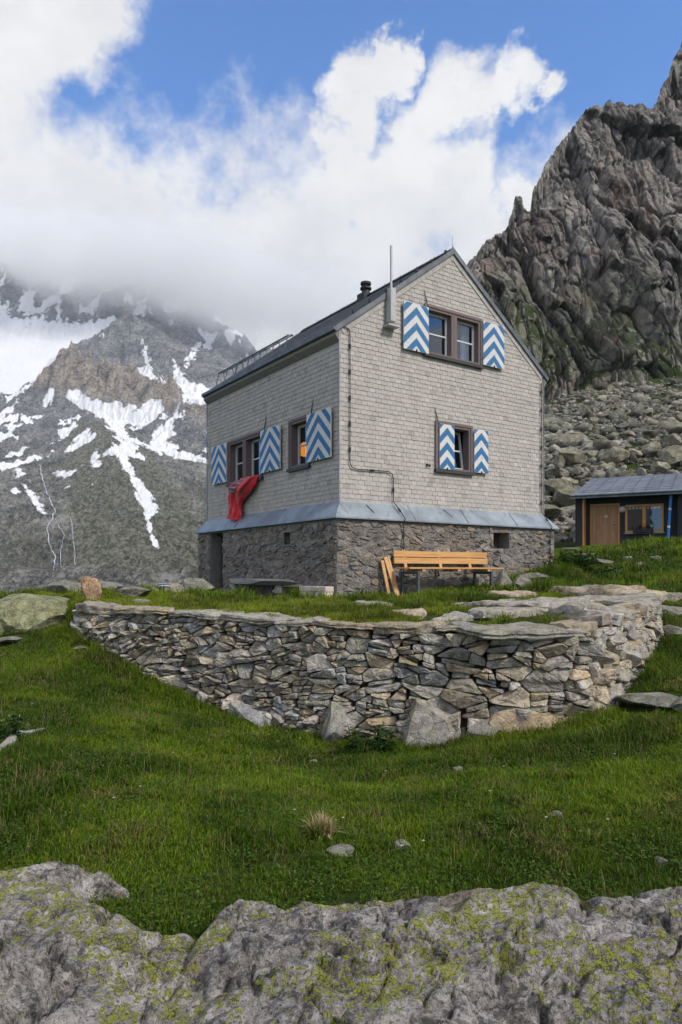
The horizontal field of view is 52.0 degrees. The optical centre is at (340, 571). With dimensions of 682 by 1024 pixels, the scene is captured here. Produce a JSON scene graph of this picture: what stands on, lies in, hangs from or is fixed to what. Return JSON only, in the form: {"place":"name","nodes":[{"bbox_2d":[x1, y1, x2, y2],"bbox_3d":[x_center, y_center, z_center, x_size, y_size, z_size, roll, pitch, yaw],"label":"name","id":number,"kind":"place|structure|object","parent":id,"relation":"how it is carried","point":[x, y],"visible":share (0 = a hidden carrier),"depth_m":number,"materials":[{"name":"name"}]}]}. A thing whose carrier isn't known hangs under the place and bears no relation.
{"place":"outdoors","nodes":[
{"label":"outdoors","id":0,"kind":"place"},
{"bbox_2d":[40,465,74,570],"bbox_3d":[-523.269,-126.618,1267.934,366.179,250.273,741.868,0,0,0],"label":"stream","id":1,"kind":"structure","parent":0,"point":[58,526],"depth_m":1056.93,"materials":[{"name":"white liquid"}]},
{"bbox_2d":[0,257,270,592],"bbox_3d":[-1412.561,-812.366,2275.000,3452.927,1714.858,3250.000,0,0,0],"label":"mountain","id":2,"kind":"structure","parent":0,"point":[108,375],"depth_m":2053.45,"materials":[{"name":"grey stone"}]},
{"bbox_2d":[0,376,681,940],"bbox_3d":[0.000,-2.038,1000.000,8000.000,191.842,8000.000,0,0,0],"label":"ground","id":3,"kind":"structure","parent":0,"point":[350,898],"depth_m":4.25,"materials":[{"name":"green plant"}]},
{"bbox_2d":[0,636,21,642],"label":"stone","id":4,"kind":"object","parent":3,"relation":"on","point":[9,639],"visible":0.88,"depth_m":10.15,"materials":[{"name":"stone"}]},
{"bbox_2d":[0,711,28,738],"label":"thistle plant","id":5,"kind":"object","parent":3,"relation":"on","point":[14,725],"visible":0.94,"depth_m":6.53,"materials":[{"name":"green plant"}]},
{"bbox_2d":[0,728,43,751],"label":"rock","id":6,"kind":"object","parent":3,"relation":"on","point":[6,741],"visible":0.47,"depth_m":6.43,"materials":[{"name":"grey stone"}]},
{"bbox_2d":[0,593,70,633],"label":"lichen boulder","id":7,"kind":"object","parent":3,"relation":"on","point":[23,612],"visible":0.41,"depth_m":10.95,"materials":[{"name":"stone"}]},
{"bbox_2d":[45,580,80,593],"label":"rock","id":8,"kind":"object","parent":3,"relation":"on","point":[63,585],"visible":0.49,"depth_m":12.95,"materials":[{"name":"stone"}]},
{"bbox_2d":[73,646,84,649],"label":"stone","id":9,"kind":"object","parent":3,"relation":"on","point":[80,647],"visible":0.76,"depth_m":10.03,"materials":[{"name":"stone"}]},
{"bbox_2d":[81,576,101,600],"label":"standing stone","id":10,"kind":"object","parent":3,"relation":"on","point":[90,587],"visible":0.7,"depth_m":11.11,"materials":[{"name":"beige stone"}]},
{"bbox_2d":[80,581,122,589],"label":"rock","id":11,"kind":"object","parent":3,"relation":"on","point":[110,585],"visible":0.34,"depth_m":13.35,"materials":[{"name":"stone"}]},
{"bbox_2d":[0,861,205,1023],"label":"rock outcrop","id":12,"kind":"object","parent":3,"relation":"on","point":[69,954],"visible":0.9,"depth_m":2.66,"materials":[{"name":"stone"}]},
{"bbox_2d":[114,586,150,596],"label":"rock","id":13,"kind":"object","parent":3,"relation":"on","point":[132,591],"visible":0.69,"depth_m":12.67,"materials":[{"name":"stone"}]},
{"bbox_2d":[133,599,151,602],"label":"rock","id":14,"kind":"object","parent":3,"relation":"on","point":[139,600],"visible":0.37,"depth_m":11.70,"materials":[{"name":"stone"}]},
{"bbox_2d":[156,578,213,591],"bbox_3d":[-3.491,0.415,15.669,1.324,0.550,0.625,0,0,-22],"label":"rock","id":15,"kind":"object","parent":3,"relation":"on","point":[190,582],"visible":0.51,"depth_m":15.53,"materials":[{"name":"stone"}]},
{"bbox_2d":[229,578,304,595],"bbox_3d":[-1.752,0.454,15.744,0.585,0.595,3.314,0,0,-35],"label":"stone bench","id":16,"kind":"object","parent":3,"relation":"on","point":[279,583],"visible":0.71,"depth_m":15.12,"materials":[{"name":"grey stone"}]},
{"bbox_2d":[299,586,333,596],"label":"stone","id":17,"kind":"object","parent":3,"relation":"on","point":[323,589],"visible":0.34,"depth_m":13.89,"materials":[{"name":"grey stone"}]},
{"bbox_2d":[297,810,342,839],"bbox_3d":[-0.129,1.619,4.499,0.388,0.183,0.410,0,0,0],"label":"dry tuft","id":18,"kind":"object","parent":3,"relation":"on","point":[327,826],"visible":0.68,"depth_m":4.50,"materials":[{"name":"beige plant"}]},
{"bbox_2d":[326,844,353,856],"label":"stone","id":19,"kind":"object","parent":3,"relation":"on","point":[341,849],"visible":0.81,"depth_m":4.22,"materials":[{"name":"stone"}]},
{"bbox_2d":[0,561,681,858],"bbox_3d":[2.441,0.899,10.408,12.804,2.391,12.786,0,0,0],"label":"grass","id":20,"kind":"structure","parent":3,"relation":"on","point":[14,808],"depth_m":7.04,"materials":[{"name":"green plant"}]},
{"bbox_2d":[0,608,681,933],"bbox_3d":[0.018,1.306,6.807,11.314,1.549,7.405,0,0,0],"label":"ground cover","id":21,"kind":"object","parent":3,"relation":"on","point":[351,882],"visible":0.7,"depth_m":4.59,"materials":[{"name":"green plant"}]},
{"bbox_2d":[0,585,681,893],"bbox_3d":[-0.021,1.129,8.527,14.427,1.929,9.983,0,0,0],"label":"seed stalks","id":22,"kind":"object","parent":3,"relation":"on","point":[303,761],"visible":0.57,"depth_m":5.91,"materials":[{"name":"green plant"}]},
{"bbox_2d":[70,592,663,748],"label":"stone wall","id":23,"kind":"structure","parent":3,"relation":"on","point":[612,645],"depth_m":8.51,"materials":[{"name":"grey stone"}]},
{"bbox_2d":[341,721,396,754],"bbox_3d":[0.322,1.899,7.952,0.613,0.358,0.536,0,0,-16],"label":"thistle plant","id":24,"kind":"object","parent":3,"relation":"on","point":[357,743],"visible":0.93,"depth_m":7.85,"materials":[{"name":"green plant"}]},
{"bbox_2d":[355,600,392,604],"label":"flat rock","id":25,"kind":"object","parent":3,"relation":"on","point":[362,602],"visible":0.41,"depth_m":11.07,"materials":[{"name":"stone"}]},
{"bbox_2d":[194,236,558,595],"bbox_3d":[0.692,-3.040,18.363,6.727,9.180,7.030,0,0,-35],"label":"mountain hut","id":26,"kind":"object","parent":3,"relation":"on","point":[412,402],"visible":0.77,"depth_m":15.61,"materials":[{"name":"grey wood"}]},
{"bbox_2d":[227,474,259,520],"bbox_3d":[-2.515,-1.792,17.217,0.328,1.084,1.722,0,0,-35],"label":"red cloth","id":27,"kind":"object","parent":26,"relation":"on","point":[240,490],"visible":1,"depth_m":17.22,"materials":[{"name":"fabric"}]},
{"bbox_2d":[226,430,263,486],"bbox_3d":[-2.335,-2.780,17.431,0.260,1.180,1.930,0,0,-35],"label":"window","id":28,"kind":"structure","parent":26,"relation":"in","point":[247,442],"depth_m":17.42,"materials":[{"name":"white paint"}]},
{"bbox_2d":[286,414,310,472],"bbox_3d":[-0.854,-2.785,15.281,0.260,1.150,0.910,0,0,-35],"label":"window","id":29,"kind":"structure","parent":26,"relation":"in","point":[295,425],"depth_m":15.53,"materials":[{"name":"white paint"}]},
{"bbox_2d":[301,427,305,456],"bbox_3d":[-0.836,-3.540,15.968,0.260,1.820,0.260,0,0,0],"label":"ceiling lamp","id":30,"kind":"object","parent":26,"relation":"hanging from","point":[303,451],"visible":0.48,"depth_m":15.87,"materials":[{"name":"orange"}]},
{"bbox_2d":[423,303,483,368],"bbox_3d":[2.456,-5.275,15.853,1.810,1.150,0.405,0,0,-35],"label":"window","id":31,"kind":"structure","parent":26,"relation":"in","point":[451,318],"depth_m":15.87,"materials":[{"name":"white paint"}]},
{"bbox_2d":[434,420,474,475],"bbox_3d":[2.468,-2.770,15.844,1.180,1.140,0.376,0,0,-35],"label":"window","id":32,"kind":"structure","parent":26,"relation":"in","point":[466,463],"depth_m":16.00,"materials":[{"name":"white paint"}]},
{"bbox_2d":[380,560,390,593],"bbox_3d":[0.912,0.160,14.216,0.238,0.791,0.072,0,0,33],"label":"plank","id":33,"kind":"object","parent":3,"relation":"on","point":[385,576],"visible":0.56,"depth_m":14.21,"materials":[{"name":"brown wood"}]},
{"bbox_2d":[383,557,398,594],"bbox_3d":[1.030,0.125,14.248,0.351,0.870,0.083,0,0,26],"label":"plank","id":34,"kind":"object","parent":3,"relation":"on","point":[390,574],"visible":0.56,"depth_m":14.24,"materials":[{"name":"brown wood"}]},
{"bbox_2d":[387,556,399,594],"bbox_3d":[1.080,0.120,14.307,0.291,0.871,0.051,0,0,24],"label":"plank","id":35,"kind":"object","parent":3,"relation":"on","point":[388,557],"visible":0.56,"depth_m":14.31,"materials":[{"name":"brown wood"}]},
{"bbox_2d":[393,839,411,849],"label":"stone","id":36,"kind":"object","parent":3,"relation":"on","point":[402,842],"visible":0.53,"depth_m":4.41,"materials":[{"name":"stone"}]},
{"bbox_2d":[391,608,426,618],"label":"flat rock","id":37,"kind":"object","parent":3,"relation":"on","point":[420,612],"visible":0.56,"depth_m":9.78,"materials":[{"name":"stone"}]},
{"bbox_2d":[183,881,681,1023],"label":"rock outcrop","id":38,"kind":"object","parent":3,"relation":"on","point":[533,952],"visible":0.98,"depth_m":2.48,"materials":[{"name":"stone"}]},
{"bbox_2d":[393,550,503,595],"bbox_3d":[2.319,0.113,14.932,2.800,1.154,0.694,0,0,-35],"label":"bench","id":39,"kind":"object","parent":3,"relation":"on","point":[399,557],"visible":0.85,"depth_m":14.95,"materials":[{"name":"wood"}]},
{"bbox_2d":[430,611,473,624],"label":"flat rock","id":40,"kind":"object","parent":3,"relation":"on","point":[454,616],"visible":0.81,"depth_m":9.22,"materials":[{"name":"stone"}]},
{"bbox_2d":[453,766,462,771],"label":"stone","id":41,"kind":"object","parent":3,"relation":"on","point":[457,767],"visible":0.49,"depth_m":6.64,"materials":[{"name":"stone"}]},
{"bbox_2d":[452,600,495,607],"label":"flat rock","id":42,"kind":"object","parent":3,"relation":"on","point":[485,603],"visible":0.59,"depth_m":10.99,"materials":[{"name":"stone"}]},
{"bbox_2d":[493,570,511,585],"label":"rock","id":43,"kind":"object","parent":3,"relation":"on","point":[502,576],"visible":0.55,"depth_m":15.15,"materials":[{"name":"stone"}]},
{"bbox_2d":[467,606,547,620],"bbox_3d":[2.334,0.608,10.055,1.344,0.217,0.734,0,0,-33],"label":"flat rock","id":44,"kind":"object","parent":3,"relation":"on","point":[479,613],"visible":0.75,"depth_m":9.78,"materials":[{"name":"stone"}]},
{"bbox_2d":[487,590,536,597],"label":"flat rock","id":45,"kind":"object","parent":3,"relation":"on","point":[512,594],"visible":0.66,"depth_m":12.78,"materials":[{"name":"stone"}]},
{"bbox_2d":[509,577,531,588],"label":"rock","id":46,"kind":"object","parent":3,"relation":"on","point":[521,580],"visible":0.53,"depth_m":14.63,"materials":[{"name":"stone"}]},
{"bbox_2d":[516,572,552,580],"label":"rock","id":47,"kind":"object","parent":3,"relation":"on","point":[535,575],"visible":0.54,"depth_m":15.77,"materials":[{"name":"stone"}]},
{"bbox_2d":[490,597,596,608],"bbox_3d":[3.287,0.511,10.777,1.922,0.257,1.100,0,0,-11],"label":"flat rock","id":48,"kind":"object","parent":3,"relation":"on","point":[546,602],"visible":0.52,"depth_m":10.44,"materials":[{"name":"stone"}]},
{"bbox_2d":[544,504,560,519],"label":"scree boulder","id":49,"kind":"object","parent":3,"relation":"on","point":[552,512],"visible":0.59,"depth_m":43.35,"materials":[{"name":"stone"}]},
{"bbox_2d":[544,468,563,478],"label":"scree boulder","id":50,"kind":"object","parent":3,"relation":"on","point":[554,472],"visible":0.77,"depth_m":55.24,"materials":[{"name":"stone"}]},
{"bbox_2d":[549,455,565,468],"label":"scree boulder","id":51,"kind":"object","parent":3,"relation":"on","point":[558,462],"visible":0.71,"depth_m":57.53,"materials":[{"name":"stone"}]},
{"bbox_2d":[553,810,561,815],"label":"stone","id":52,"kind":"object","parent":3,"relation":"on","point":[557,812],"visible":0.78,"depth_m":4.92,"materials":[{"name":"stone"}]},
{"bbox_2d":[544,478,573,495],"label":"scree boulder","id":53,"kind":"object","parent":3,"relation":"on","point":[551,485],"visible":0.53,"depth_m":50.02,"materials":[{"name":"stone"}]},
{"bbox_2d":[541,554,577,568],"bbox_3d":[5.063,-0.198,16.335,0.825,0.473,0.621,0,0,40],"label":"thistle plant","id":54,"kind":"object","parent":3,"relation":"on","point":[559,562],"visible":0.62,"depth_m":16.31,"materials":[{"name":"green plant"}]},
{"bbox_2d":[553,485,576,507],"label":"scree boulder","id":55,"kind":"object","parent":3,"relation":"on","point":[561,496],"visible":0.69,"depth_m":47.14,"materials":[{"name":"stone"}]},
{"bbox_2d":[561,477,577,485],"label":"scree boulder","id":56,"kind":"object","parent":3,"relation":"on","point":[574,482],"visible":0.36,"depth_m":52.27,"materials":[{"name":"stone"}]},
{"bbox_2d":[558,550,582,565],"bbox_3d":[5.597,-0.292,17.030,0.635,0.500,0.756,0,0,21],"label":"thistle plant","id":57,"kind":"object","parent":3,"relation":"on","point":[561,552],"visible":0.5,"depth_m":17.08,"materials":[{"name":"green plant"}]},
{"bbox_2d":[558,449,586,464],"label":"scree boulder","id":58,"kind":"object","parent":3,"relation":"on","point":[570,456],"visible":0.79,"depth_m":57.72,"materials":[{"name":"stone"}]},
{"bbox_2d":[548,601,607,617],"bbox_3d":[3.246,0.579,9.804,0.633,0.358,1.131,0,0,-6],"label":"flat rock","id":59,"kind":"object","parent":3,"relation":"on","point":[575,609],"visible":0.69,"depth_m":9.42,"materials":[{"name":"stone"}]},
{"bbox_2d":[572,466,583,475],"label":"scree boulder","id":60,"kind":"object","parent":3,"relation":"on","point":[577,470],"visible":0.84,"depth_m":55.07,"materials":[{"name":"stone"}]},
{"bbox_2d":[564,549,594,571],"bbox_3d":[5.708,-0.260,16.707,0.563,0.594,0.794,0,0,-40],"label":"thistle plant","id":61,"kind":"object","parent":3,"relation":"on","point":[581,560],"visible":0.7,"depth_m":16.62,"materials":[{"name":"green plant"}]},
{"bbox_2d":[576,585,595,595],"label":"rock","id":62,"kind":"object","parent":3,"relation":"on","point":[588,593],"visible":0.27,"depth_m":12.42,"materials":[{"name":"stone"}]},
{"bbox_2d":[573,551,601,565],"bbox_3d":[6.416,-0.334,18.024,0.658,0.407,0.716,0,0,-31],"label":"thistle plant","id":63,"kind":"object","parent":3,"relation":"on","point":[596,559],"visible":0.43,"depth_m":18.00,"materials":[{"name":"green plant"}]},
{"bbox_2d":[583,450,596,458],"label":"scree boulder","id":64,"kind":"object","parent":3,"relation":"on","point":[589,454],"visible":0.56,"depth_m":59.76,"materials":[{"name":"stone"}]},
{"bbox_2d":[587,417,597,425],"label":"scree boulder","id":65,"kind":"object","parent":3,"relation":"on","point":[592,420],"visible":0.75,"depth_m":73.83,"materials":[{"name":"stone"}]},
{"bbox_2d":[548,584,646,594],"bbox_3d":[4.635,0.368,12.719,1.703,0.304,0.814,0,0,20],"label":"flat rock","id":66,"kind":"object","parent":3,"relation":"on","point":[598,589],"visible":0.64,"depth_m":12.40,"materials":[{"name":"stone"}]},
{"bbox_2d":[584,558,612,563],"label":"rock","id":67,"kind":"object","parent":3,"relation":"on","point":[604,561],"visible":0.35,"depth_m":18.33,"materials":[{"name":"stone"}]},
{"bbox_2d":[597,463,611,471],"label":"scree boulder","id":68,"kind":"object","parent":3,"relation":"on","point":[604,466],"visible":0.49,"depth_m":55.26,"materials":[{"name":"stone"}]},
{"bbox_2d":[594,564,622,576],"bbox_3d":[6.229,-0.029,16.234,0.694,0.304,0.782,0,0,0],"label":"thistle plant","id":69,"kind":"object","parent":3,"relation":"on","point":[611,569],"visible":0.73,"depth_m":16.18,"materials":[{"name":"green plant"}]},
{"bbox_2d":[544,376,681,542],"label":"scree","id":70,"kind":"structure","parent":3,"relation":"on","point":[626,415],"depth_m":71.05,"materials":[{"name":"stone"}]},
{"bbox_2d":[599,446,628,463],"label":"scree boulder","id":71,"kind":"object","parent":3,"relation":"on","point":[614,455],"visible":0.88,"depth_m":56.86,"materials":[{"name":"stone"}]},
{"bbox_2d":[576,595,661,615],"bbox_3d":[4.169,0.498,10.669,1.007,0.290,1.525,0,0,-27],"label":"flat rock","id":72,"kind":"object","parent":3,"relation":"on","point":[656,601],"visible":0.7,"depth_m":10.24,"materials":[{"name":"stone"}]},
{"bbox_2d":[570,473,681,546],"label":"hut","id":73,"kind":"object","parent":3,"relation":"on","point":[609,510],"visible":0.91,"depth_m":32.83,"materials":[{"name":"grey metal"}]},
{"bbox_2d":[590,503,619,544],"bbox_3d":[12.415,-2.210,32.925,1.310,1.960,0.132,0,0,28],"label":"door","id":74,"kind":"structure","parent":73,"relation":"in","point":[604,518],"depth_m":32.90,"materials":[{"name":"brown wood"}]},
{"bbox_2d":[627,523,653,532],"bbox_3d":[13.693,-2.010,32.007,1.140,0.459,0.377,0,0,28],"label":"flower box","id":75,"kind":"object","parent":73,"relation":"on","point":[642,530],"visible":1,"depth_m":31.89,"materials":[{"name":"metal"}]},
{"bbox_2d":[624,503,664,533],"bbox_3d":[13.906,-2.417,32.098,1.722,1.352,0.190,0,0,28],"label":"window","id":76,"kind":"structure","parent":73,"relation":"in","point":[641,506],"depth_m":32.07,"materials":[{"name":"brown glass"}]},
{"bbox_2d":[621,431,635,436],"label":"scree boulder","id":77,"kind":"object","parent":3,"relation":"on","point":[627,433],"visible":0.84,"depth_m":65.83,"materials":[{"name":"stone"}]},
{"bbox_2d":[627,449,642,457],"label":"scree boulder","id":78,"kind":"object","parent":3,"relation":"on","point":[637,453],"visible":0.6,"depth_m":57.99,"materials":[{"name":"stone"}]},
{"bbox_2d":[603,588,667,601],"bbox_3d":[5.135,0.407,12.205,1.244,0.266,0.607,0,0,-22],"label":"flat rock","id":79,"kind":"object","parent":3,"relation":"on","point":[622,591],"visible":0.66,"depth_m":11.99,"materials":[{"name":"stone"}]},
{"bbox_2d":[614,692,678,707],"bbox_3d":[3.493,1.457,7.935,0.405,0.167,0.869,0,0,-39],"label":"rock","id":80,"kind":"object","parent":3,"relation":"on","point":[658,699],"visible":0.9,"depth_m":7.84,"materials":[{"name":"stone"}]},
{"bbox_2d":[643,410,653,416],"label":"scree boulder","id":81,"kind":"object","parent":3,"relation":"on","point":[649,413],"visible":0.66,"depth_m":78.23,"materials":[{"name":"stone"}]},
{"bbox_2d":[641,441,660,456],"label":"scree boulder","id":82,"kind":"object","parent":3,"relation":"on","point":[650,449],"visible":0.95,"depth_m":57.77,"materials":[{"name":"stone"}]},
{"bbox_2d":[650,461,670,473],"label":"scree boulder","id":83,"kind":"object","parent":3,"relation":"on","point":[660,467],"visible":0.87,"depth_m":53.42,"materials":[{"name":"stone"}]},
{"bbox_2d":[654,856,668,865],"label":"stone","id":84,"kind":"object","parent":3,"relation":"on","point":[660,860],"visible":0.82,"depth_m":4.08,"materials":[{"name":"stone"}]},
{"bbox_2d":[666,494,672,537],"bbox_3d":[14.545,-2.341,31.000,0.284,2.358,0.124,0,0,0],"label":"marker pole","id":85,"kind":"object","parent":3,"relation":"on","point":[669,516],"visible":0.87,"depth_m":30.95,"materials":[{"name":"blue metal"}]},
{"bbox_2d":[661,446,681,466],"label":"scree boulder","id":86,"kind":"object","parent":3,"relation":"on","point":[672,456],"visible":0.66,"depth_m":54.39,"materials":[{"name":"stone"}]},
{"bbox_2d":[661,605,681,615],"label":"rock","id":87,"kind":"object","parent":3,"relation":"on","point":[673,610],"visible":0.34,"depth_m":11.62,"materials":[{"name":"stone"}]},
{"bbox_2d":[662,625,681,636],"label":"rock","id":88,"kind":"object","parent":3,"relation":"on","point":[676,630],"visible":0.52,"depth_m":10.15,"materials":[{"name":"stone"}]},
{"bbox_2d":[666,592,681,601],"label":"flat rock","id":89,"kind":"object","parent":3,"relation":"on","point":[675,596],"visible":0.35,"depth_m":12.60,"materials":[{"name":"stone"}]},
{"bbox_2d":[668,434,681,445],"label":"scree boulder","id":90,"kind":"object","parent":3,"relation":"on","point":[674,439],"visible":0.62,"depth_m":58.28,"materials":[{"name":"stone"}]},
{"bbox_2d":[672,696,681,711],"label":"rock","id":91,"kind":"object","parent":3,"relation":"on","point":[677,703],"visible":0.97,"depth_m":7.46,"materials":[{"name":"stone"}]},
{"bbox_2d":[0,534,681,601],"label":"grass","id":92,"kind":"structure","parent":0,"point":[629,545],"depth_m":15.80,"materials":[{"name":"green plant"}]},
{"bbox_2d":[0,0,681,350],"label":"sky","id":93,"kind":"structure","parent":0,"point":[264,161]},
{"bbox_2d":[467,43,681,400],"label":"cliff","id":94,"kind":"structure","parent":0,"point":[576,270],"depth_m":126.13,"materials":[{"name":"grey stone"}]}
]}

